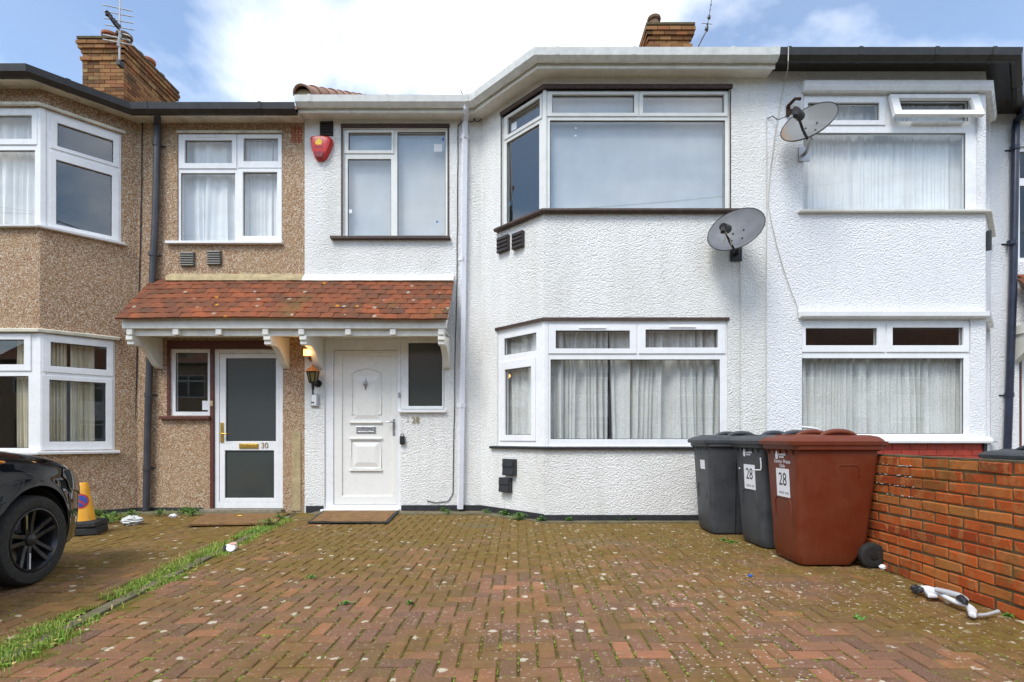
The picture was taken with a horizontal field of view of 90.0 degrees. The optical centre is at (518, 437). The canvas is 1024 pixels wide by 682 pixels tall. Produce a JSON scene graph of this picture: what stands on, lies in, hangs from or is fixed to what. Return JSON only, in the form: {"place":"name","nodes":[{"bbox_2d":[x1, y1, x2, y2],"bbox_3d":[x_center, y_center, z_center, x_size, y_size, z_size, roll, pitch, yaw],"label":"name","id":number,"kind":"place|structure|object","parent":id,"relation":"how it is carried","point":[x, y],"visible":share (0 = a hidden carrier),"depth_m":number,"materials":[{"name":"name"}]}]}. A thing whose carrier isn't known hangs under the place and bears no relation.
{"place":"outdoors","nodes":[
{"label":"outdoors","id":0,"kind":"place"},
{"bbox_2d":[0,513,288,652],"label":"driveway","id":1,"kind":"structure","parent":0,"point":[78,579],"depth_m":4.26,"materials":[{"name":"brick"}]},
{"bbox_2d":[0,451,79,586],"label":"parked car","id":2,"kind":"object","parent":1,"relation":"on","point":[39,502],"visible":1,"depth_m":3.66,"materials":[{"name":"black paint"}]},
{"bbox_2d":[74,482,108,535],"bbox_3d":[-4.767,0.773,5.600,0.378,0.554,0.378,0,0,-22],"label":"traffic cone","id":3,"kind":"object","parent":1,"relation":"on","point":[89,522],"visible":0.59,"depth_m":5.54,"materials":[{"name":"plastic"}]},
{"bbox_2d":[120,515,143,525],"bbox_3d":[-4.655,1.005,6.178,0.253,0.132,0.209,0,0,0],"label":"plastic bag","id":4,"kind":"object","parent":1,"relation":"on","point":[132,520],"visible":0.96,"depth_m":6.12,"materials":[{"name":"white plastic"}]},
{"bbox_2d":[187,513,283,525],"bbox_3d":[-3.546,1.028,6.443,1.307,0.019,0.885,0,0,0],"label":"doormat","id":5,"kind":"object","parent":1,"relation":"on","point":[208,519],"visible":0.97,"depth_m":6.37,"materials":[{"name":"brown fabric"}]},
{"bbox_2d":[43,508,298,633],"bbox_3d":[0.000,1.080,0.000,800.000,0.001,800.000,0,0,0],"label":"ground","id":6,"kind":"structure","parent":0,"point":[292,514],"depth_m":7.17,"materials":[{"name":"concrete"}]},
{"bbox_2d":[0,516,291,663],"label":"edging kerb","id":7,"kind":"structure","parent":6,"relation":"on","point":[102,609],"depth_m":3.27,"materials":[{"name":"grey concrete"}]},
{"bbox_2d":[0,517,294,678],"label":"grass strip","id":8,"kind":"object","parent":7,"relation":"on","point":[51,626],"depth_m":3.08,"materials":[{"name":"green plant"}]},
{"bbox_2d":[0,29,304,514],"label":"terraced house","id":9,"kind":"structure","parent":6,"relation":"on","point":[69,267],"depth_m":7.30,"materials":[{"name":"beige stone"}]},
{"bbox_2d":[0,118,34,223],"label":"curtain","id":10,"kind":"object","parent":9,"relation":"hanging from","point":[17,188],"visible":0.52,"depth_m":6.75,"materials":[{"name":"white fabric"}]},
{"bbox_2d":[17,341,28,447],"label":"curtain","id":11,"kind":"object","parent":9,"relation":"hanging from","point":[22,412],"visible":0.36,"depth_m":6.74,"materials":[{"name":"beige fabric"}]},
{"bbox_2d":[50,343,66,440],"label":"curtain","id":12,"kind":"object","parent":9,"relation":"hanging from","point":[58,410],"visible":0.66,"depth_m":6.83,"materials":[{"name":"beige fabric"}]},
{"bbox_2d":[0,328,119,454],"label":"window","id":13,"kind":"structure","parent":9,"relation":"in","point":[31,368],"depth_m":6.60,"materials":[{"name":"white plastic"}]},
{"bbox_2d":[0,102,125,245],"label":"window","id":14,"kind":"structure","parent":9,"relation":"in","point":[37,145],"depth_m":6.60,"materials":[{"name":"white plastic"}]},
{"bbox_2d":[42,333,114,450],"bbox_3d":[-5.904,-0.584,6.887,0.750,1.530,0.074,0,0,-45],"label":"window","id":15,"kind":"structure","parent":9,"relation":"in","point":[53,373],"depth_m":6.86,"materials":[{"name":"white plastic"}]},
{"bbox_2d":[70,345,94,440],"bbox_3d":[-5.982,-0.568,7.026,0.251,1.497,0.065,0,0,-45],"label":"curtain","id":16,"kind":"object","parent":9,"relation":"hanging from","point":[82,426],"visible":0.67,"depth_m":7.02,"materials":[{"name":"beige fabric"}]},
{"bbox_2d":[46,110,120,241],"bbox_3d":[-5.863,-3.487,6.928,0.074,1.530,0.777,0,0,45],"label":"window","id":17,"kind":"structure","parent":9,"relation":"in","point":[54,153],"depth_m":6.87,"materials":[{"name":"white plastic"}]},
{"bbox_2d":[102,0,134,68],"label":"tv aerial","id":18,"kind":"object","parent":9,"relation":"attached to","point":[119,62],"visible":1,"depth_m":10.04,"materials":[{"name":"metal"}]},
{"bbox_2d":[135,122,142,421],"bbox_3d":[-5.419,-1.749,7.287,0.144,5.466,0.013,0,0,0],"label":"cable","id":19,"kind":"object","parent":9,"relation":"attached to","point":[139,263],"visible":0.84,"depth_m":7.28,"materials":[{"name":"black plastic"}]},
{"bbox_2d":[158,349,209,418],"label":"window","id":20,"kind":"structure","parent":9,"relation":"in","point":[175,414],"depth_m":7.32,"materials":[{"name":"white plastic"}]},
{"bbox_2d":[183,143,234,240],"bbox_3d":[-4.538,-3.536,7.462,0.945,1.542,0.093,0,0,0],"label":"curtain","id":21,"kind":"object","parent":9,"relation":"hanging from","point":[208,207],"visible":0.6,"depth_m":7.46,"materials":[{"name":"white fabric"}]},
{"bbox_2d":[165,130,283,244],"bbox_3d":[-4.175,-3.556,7.310,1.652,1.620,0.140,0,0,0],"label":"window","id":22,"kind":"structure","parent":9,"relation":"in","point":[239,167],"depth_m":7.31,"materials":[{"name":"white plastic"}]},
{"bbox_2d":[219,353,278,501],"bbox_3d":[-3.846,-0.137,7.310,0.850,2.127,0.130,0,0,0],"label":"door","id":23,"kind":"structure","parent":9,"relation":"in","point":[249,382],"depth_m":7.34,"materials":[{"name":"white plastic"}]},
{"bbox_2d":[245,141,277,235],"bbox_3d":[-3.743,-3.536,7.461,0.604,1.542,0.053,0,0,0],"label":"curtain","id":24,"kind":"object","parent":9,"relation":"hanging from","point":[260,204],"visible":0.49,"depth_m":7.46,"materials":[{"name":"white fabric"}]},
{"bbox_2d":[293,13,779,520],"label":"terraced house","id":25,"kind":"structure","parent":6,"relation":"on","point":[518,257],"depth_m":6.73,"materials":[{"name":"white paint"}]},
{"bbox_2d":[115,273,453,368],"bbox_3d":[-3.065,-1.655,6.960,4.300,1.361,0.715,0,0,0],"label":"porch canopy","id":26,"kind":"object","parent":25,"relation":"attached to","point":[276,312],"visible":1,"depth_m":6.82,"materials":[{"name":"tile"}]},
{"bbox_2d":[303,348,311,360],"bbox_3d":[-2.910,-1.171,7.197,0.171,0.182,0.218,0,0,0],"label":"floodlight","id":27,"kind":"object","parent":25,"relation":"attached to","point":[306,352],"visible":0.62,"depth_m":7.09,"materials":[{"name":"yellow metal"}]},
{"bbox_2d":[305,364,321,394],"bbox_3d":[-2.873,-0.808,7.176,0.216,0.434,0.248,0,0,0],"label":"carriage lantern","id":28,"kind":"object","parent":25,"relation":"attached to","point":[312,372],"visible":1,"depth_m":7.13,"materials":[{"name":"black metal"}]},
{"bbox_2d":[311,394,318,406],"bbox_3d":[-2.895,-0.527,7.280,0.114,0.187,0.040,0,0,0],"label":"entry keypad","id":29,"kind":"object","parent":25,"relation":"attached to","point":[314,400],"visible":1,"depth_m":7.27,"materials":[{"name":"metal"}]},
{"bbox_2d":[310,136,332,160],"bbox_3d":[-2.795,-4.104,7.257,0.315,0.342,0.086,0,0,0],"label":"alarm box","id":30,"kind":"object","parent":25,"relation":"attached to","point":[321,146],"visible":1,"depth_m":7.22,"materials":[{"name":"red plastic"}]},
{"bbox_2d":[334,350,396,503],"bbox_3d":[-2.190,-0.143,7.325,0.905,2.207,0.120,0,0,0],"label":"door","id":31,"kind":"structure","parent":25,"relation":"in","point":[365,381],"depth_m":7.35,"materials":[{"name":"plastic"}]},
{"bbox_2d":[330,124,450,239],"bbox_3d":[-1.816,-3.636,7.312,1.697,1.652,0.165,0,0,0],"label":"window","id":32,"kind":"structure","parent":25,"relation":"in","point":[391,155],"depth_m":7.33,"materials":[{"name":"white plastic"}]},
{"bbox_2d":[349,139,444,235],"bbox_3d":[-1.757,-3.636,7.458,1.507,1.642,0.003,0,0,0],"label":"roller blind","id":33,"kind":"object","parent":25,"relation":"attached to","point":[421,186],"depth_m":7.46,"materials":[{"name":"white fabric"}]},
{"bbox_2d":[400,433,404,443],"bbox_3d":[-1.649,0.021,7.275,0.068,0.159,0.050,0,0,0],"label":"key safe","id":34,"kind":"object","parent":25,"relation":"attached to","point":[402,439],"visible":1,"depth_m":7.25,"materials":[{"name":"black plastic"}]},
{"bbox_2d":[398,339,445,412],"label":"window","id":35,"kind":"structure","parent":25,"relation":"in","point":[422,369],"depth_m":7.34,"materials":[{"name":"white plastic"}]},
{"bbox_2d":[427,134,457,502],"bbox_3d":[-1.079,-1.755,7.287,0.451,5.381,0.011,0,0,0],"label":"cable","id":36,"kind":"object","parent":25,"relation":"attached to","point":[455,335],"visible":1,"depth_m":7.28,"materials":[{"name":"black plastic"}]},
{"bbox_2d":[458,90,481,125],"bbox_3d":[-0.686,-4.575,7.123,0.339,0.290,0.333,0,0,0],"label":"cable","id":37,"kind":"object","parent":25,"relation":"attached to","point":[473,118],"visible":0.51,"depth_m":7.26,"materials":[{"name":"black plastic"}]},
{"bbox_2d":[498,322,541,445],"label":"window","id":38,"kind":"structure","parent":25,"relation":"in","point":[533,359],"depth_m":6.76,"materials":[{"name":"white plastic"}]},
{"bbox_2d":[507,334,535,433],"bbox_3d":[0.060,-0.653,6.930,0.881,1.564,0.085,0,0,44],"label":"net curtain","id":39,"kind":"object","parent":25,"relation":"hanging from","point":[519,401],"visible":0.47,"depth_m":6.99,"materials":[{"name":"white fabric"}]},
{"bbox_2d":[503,92,542,224],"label":"window","id":40,"kind":"structure","parent":25,"relation":"in","point":[508,137],"depth_m":6.84,"materials":[{"name":"white plastic"}]},
{"bbox_2d":[551,332,607,438],"bbox_3d":[0.771,-0.653,6.627,0.781,1.564,0.134,0,0,-1],"label":"net curtain","id":41,"kind":"object","parent":25,"relation":"hanging from","point":[579,398],"visible":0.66,"depth_m":6.63,"materials":[{"name":"white fabric"}]},
{"bbox_2d":[489,317,729,449],"bbox_3d":[1.128,-0.677,6.792,3.076,1.661,0.782,0,0,0],"label":"window","id":42,"kind":"structure","parent":25,"relation":"in","point":[637,327],"depth_m":6.47,"materials":[{"name":"white plastic"}]},
{"bbox_2d":[493,84,739,232],"bbox_3d":[1.224,-3.624,6.736,3.131,1.620,0.721,0,0,0],"label":"window","id":43,"kind":"structure","parent":25,"relation":"in","point":[695,90],"depth_m":6.46,"materials":[{"name":"white plastic"}]},
{"bbox_2d":[550,100,722,207],"bbox_3d":[1.506,-3.620,6.598,2.248,1.632,0.003,0,0,0],"label":"roller blind","id":44,"kind":"object","parent":25,"relation":"attached to","point":[636,165],"visible":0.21,"depth_m":6.60,"materials":[{"name":"white fabric"}]},
{"bbox_2d":[609,331,717,438],"bbox_3d":[1.913,-0.653,6.641,1.479,1.564,0.152,0,0,0],"label":"net curtain","id":45,"kind":"object","parent":25,"relation":"hanging from","point":[664,399],"visible":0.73,"depth_m":6.63,"materials":[{"name":"white fabric"}]},
{"bbox_2d":[697,0,711,46],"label":"tv aerial","id":46,"kind":"object","parent":25,"relation":"attached to","point":[707,23],"visible":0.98,"depth_m":9.39,"materials":[{"name":"black metal"}]},
{"bbox_2d":[707,207,765,261],"bbox_3d":[2.567,-2.479,6.087,0.604,0.598,0.727,0,0,0],"label":"satellite dish","id":47,"kind":"object","parent":25,"relation":"attached to","point":[733,232],"visible":1,"depth_m":6.15,"materials":[{"name":"grey metal"}]},
{"bbox_2d":[739,261,740,427],"bbox_3d":[2.787,-1.199,6.438,0.024,2.173,0.011,0,0,0],"label":"cable","id":48,"kind":"object","parent":25,"relation":"attached to","point":[739,344],"visible":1,"depth_m":6.43,"materials":[{"name":"plastic"}]},
{"bbox_2d":[765,118,766,431],"bbox_3d":[3.114,-1.980,6.438,0.026,4.056,0.011,0,0,0],"label":"cable","id":49,"kind":"object","parent":25,"relation":"attached to","point":[766,273],"visible":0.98,"depth_m":6.43,"materials":[{"name":"white plastic"}]},
{"bbox_2d":[767,46,1023,457],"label":"terraced house","id":50,"kind":"structure","parent":6,"relation":"on","point":[903,283],"depth_m":6.45,"materials":[{"name":"white paint"}]},
{"bbox_2d":[768,47,798,315],"bbox_3d":[3.323,-3.085,6.260,0.388,3.117,0.351,0,0,0],"label":"cable","id":51,"kind":"object","parent":50,"relation":"attached to","point":[769,182],"visible":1,"depth_m":6.43,"materials":[{"name":"white plastic"}]},
{"bbox_2d":[786,97,801,116],"bbox_3d":[3.445,-4.135,6.393,0.160,0.216,0.118,0,0,0],"label":"rusty bracket","id":52,"kind":"object","parent":50,"relation":"attached to","point":[789,104],"visible":0.65,"depth_m":6.40,"materials":[{"name":"metal"}]},
{"bbox_2d":[767,101,838,161],"bbox_3d":[3.352,-3.749,6.087,0.680,0.569,0.727,0,0,0],"label":"satellite dish","id":53,"kind":"object","parent":50,"relation":"attached to","point":[809,122],"visible":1,"depth_m":6.13,"materials":[{"name":"grey metal"}]},
{"bbox_2d":[802,359,959,432],"bbox_3d":[4.747,-0.508,6.620,2.272,1.048,0.127,0,0,0],"label":"net curtain","id":54,"kind":"object","parent":50,"relation":"hanging from","point":[888,395],"visible":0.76,"depth_m":6.62,"materials":[{"name":"white fabric"}]},
{"bbox_2d":[803,105,964,208],"bbox_3d":[4.739,-3.576,6.649,2.256,1.459,0.062,0,0,0],"label":"net curtain","id":55,"kind":"object","parent":50,"relation":"hanging from","point":[882,172],"visible":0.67,"depth_m":6.65,"materials":[{"name":"white fabric"}]},
{"bbox_2d":[797,80,996,237],"bbox_3d":[5.121,-3.640,6.811,3.211,1.636,0.946,0,0,0],"label":"window","id":56,"kind":"structure","parent":50,"relation":"in","point":[887,107],"depth_m":6.45,"materials":[{"name":"white plastic"}]},
{"bbox_2d":[798,311,997,442],"bbox_3d":[5.132,-0.754,6.827,3.217,1.652,0.933,0,0,0],"label":"window","id":57,"kind":"structure","parent":50,"relation":"in","point":[883,347],"depth_m":6.46,"materials":[{"name":"white plastic"}]},
{"bbox_2d":[986,124,986,208],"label":"window","id":58,"kind":"structure","parent":50,"relation":"in","point":[986,124],"depth_m":7.10,"materials":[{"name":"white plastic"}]},
{"bbox_2d":[986,330,986,436],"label":"window","id":59,"kind":"structure","parent":50,"relation":"in","point":[986,330],"depth_m":7.10,"materials":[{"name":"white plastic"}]},
{"bbox_2d":[855,454,1023,620],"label":"garden wall","id":60,"kind":"structure","parent":6,"relation":"on","point":[955,524],"depth_m":3.42,"materials":[{"name":"orange brick"}]},
{"bbox_2d":[1016,111,1023,447],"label":"terraced house","id":61,"kind":"structure","parent":6,"relation":"on","point":[1020,386],"depth_m":7.32,"materials":[{"name":"white paint"}]},
{"bbox_2d":[1015,274,1023,363],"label":"porch canopy","id":62,"kind":"object","parent":61,"relation":"attached to","point":[1019,352],"visible":0.77,"depth_m":7.19,"materials":[{"name":"ceramic"}]},
{"bbox_2d":[1018,148,1023,261],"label":"window","id":63,"kind":"structure","parent":61,"relation":"in","point":[1021,180],"depth_m":7.33,"materials":[{"name":"white plastic"}]},
{"bbox_2d":[1022,359,1023,445],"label":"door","id":64,"kind":"structure","parent":61,"relation":"in","point":[1023,359],"depth_m":7.33,"materials":[{"name":"white plastic"}]},
{"bbox_2d":[102,511,698,523],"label":"path","id":65,"kind":"structure","parent":0,"point":[491,514],"depth_m":7.01,"materials":[{"name":"grey concrete brick pavers"}]},
{"bbox_2d":[0,513,1023,681],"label":"driveway","id":66,"kind":"structure","parent":0,"point":[835,605],"depth_m":3.01,"materials":[{"name":"brick"}]},
{"bbox_2d":[223,542,236,551],"bbox_3d":[-2.680,1.018,4.759,0.117,0.075,0.108,0,0,0],"label":"crushed carton","id":67,"kind":"object","parent":66,"relation":"on","point":[231,546],"visible":1,"depth_m":4.74,"materials":[{"name":"white cardboard"}]},
{"bbox_2d":[307,510,398,522],"bbox_3d":[-2.156,1.028,6.678,1.161,0.019,1.003,0,0,0],"label":"doormat","id":68,"kind":"object","parent":66,"relation":"on","point":[368,516],"visible":1,"depth_m":6.60,"materials":[{"name":"brown fabric"}]},
{"bbox_2d":[0,526,1023,681],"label":"moss","id":69,"kind":"object","parent":66,"relation":"on","point":[500,647],"visible":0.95,"depth_m":2.80,"materials":[{"name":"green plant"}]},
{"bbox_2d":[94,506,1014,620],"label":"weeds","id":70,"kind":"object","parent":66,"relation":"on","point":[186,510],"visible":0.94,"depth_m":6.54,"materials":[{"name":"green plant"}]},
{"bbox_2d":[688,431,754,533],"bbox_3d":[2.381,0.490,5.740,0.802,1.121,0.616,0,0,1],"label":"wheelie bin","id":71,"kind":"object","parent":66,"relation":"on","point":[717,485],"visible":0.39,"depth_m":5.51,"materials":[{"name":"grey plastic"}]},
{"bbox_2d":[729,430,802,547],"bbox_3d":[2.581,0.490,5.029,0.802,1.121,0.616,0,0,-3],"label":"wheelie bin","id":72,"kind":"object","parent":66,"relation":"on","point":[754,491],"visible":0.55,"depth_m":4.90,"materials":[{"name":"grey plastic"}]},
{"bbox_2d":[759,429,888,567],"bbox_3d":[2.581,0.490,4.380,0.802,1.121,0.616,0,0,0],"label":"wheelie bin","id":73,"kind":"object","parent":66,"relation":"on","point":[821,485],"visible":1,"depth_m":4.14,"materials":[{"name":"brown plastic"}]},
{"bbox_2d":[801,426,819,429],"bbox_3d":[2.705,0.472,4.720,0.192,1.156,0.022,0,0,0],"label":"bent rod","id":74,"kind":"object","parent":73,"relation":"on","point":[806,427],"visible":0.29,"depth_m":4.71,"materials":[{"name":"white plastic"}]},
{"bbox_2d":[879,564,885,569],"bbox_3d":[2.899,1.033,4.079,0.055,0.047,0.044,0,0,0],"label":"stone","id":75,"kind":"object","parent":66,"relation":"on","point":[882,566],"visible":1,"depth_m":4.07,"materials":[{"name":"white stone"}]},
{"bbox_2d":[910,584,1000,617],"bbox_3d":[2.697,0.997,3.205,0.208,0.087,0.561,0,0,0],"label":"plastic pipe","id":76,"kind":"object","parent":66,"relation":"on","point":[961,600],"visible":1,"depth_m":3.17,"materials":[{"name":"white plastic"}]},
{"bbox_2d":[0,0,1023,105],"label":"sky","id":77,"kind":"structure","parent":0,"point":[208,50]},
{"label":"yard","id":78,"kind":"structure","parent":0,"visible":0},
{"bbox_2d":[978,445,1023,459],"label":"wheelie bin","id":79,"kind":"object","parent":78,"relation":"on","point":[1013,454],"visible":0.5,"depth_m":4.22,"materials":[{"name":"grey plastic"}]}
]}

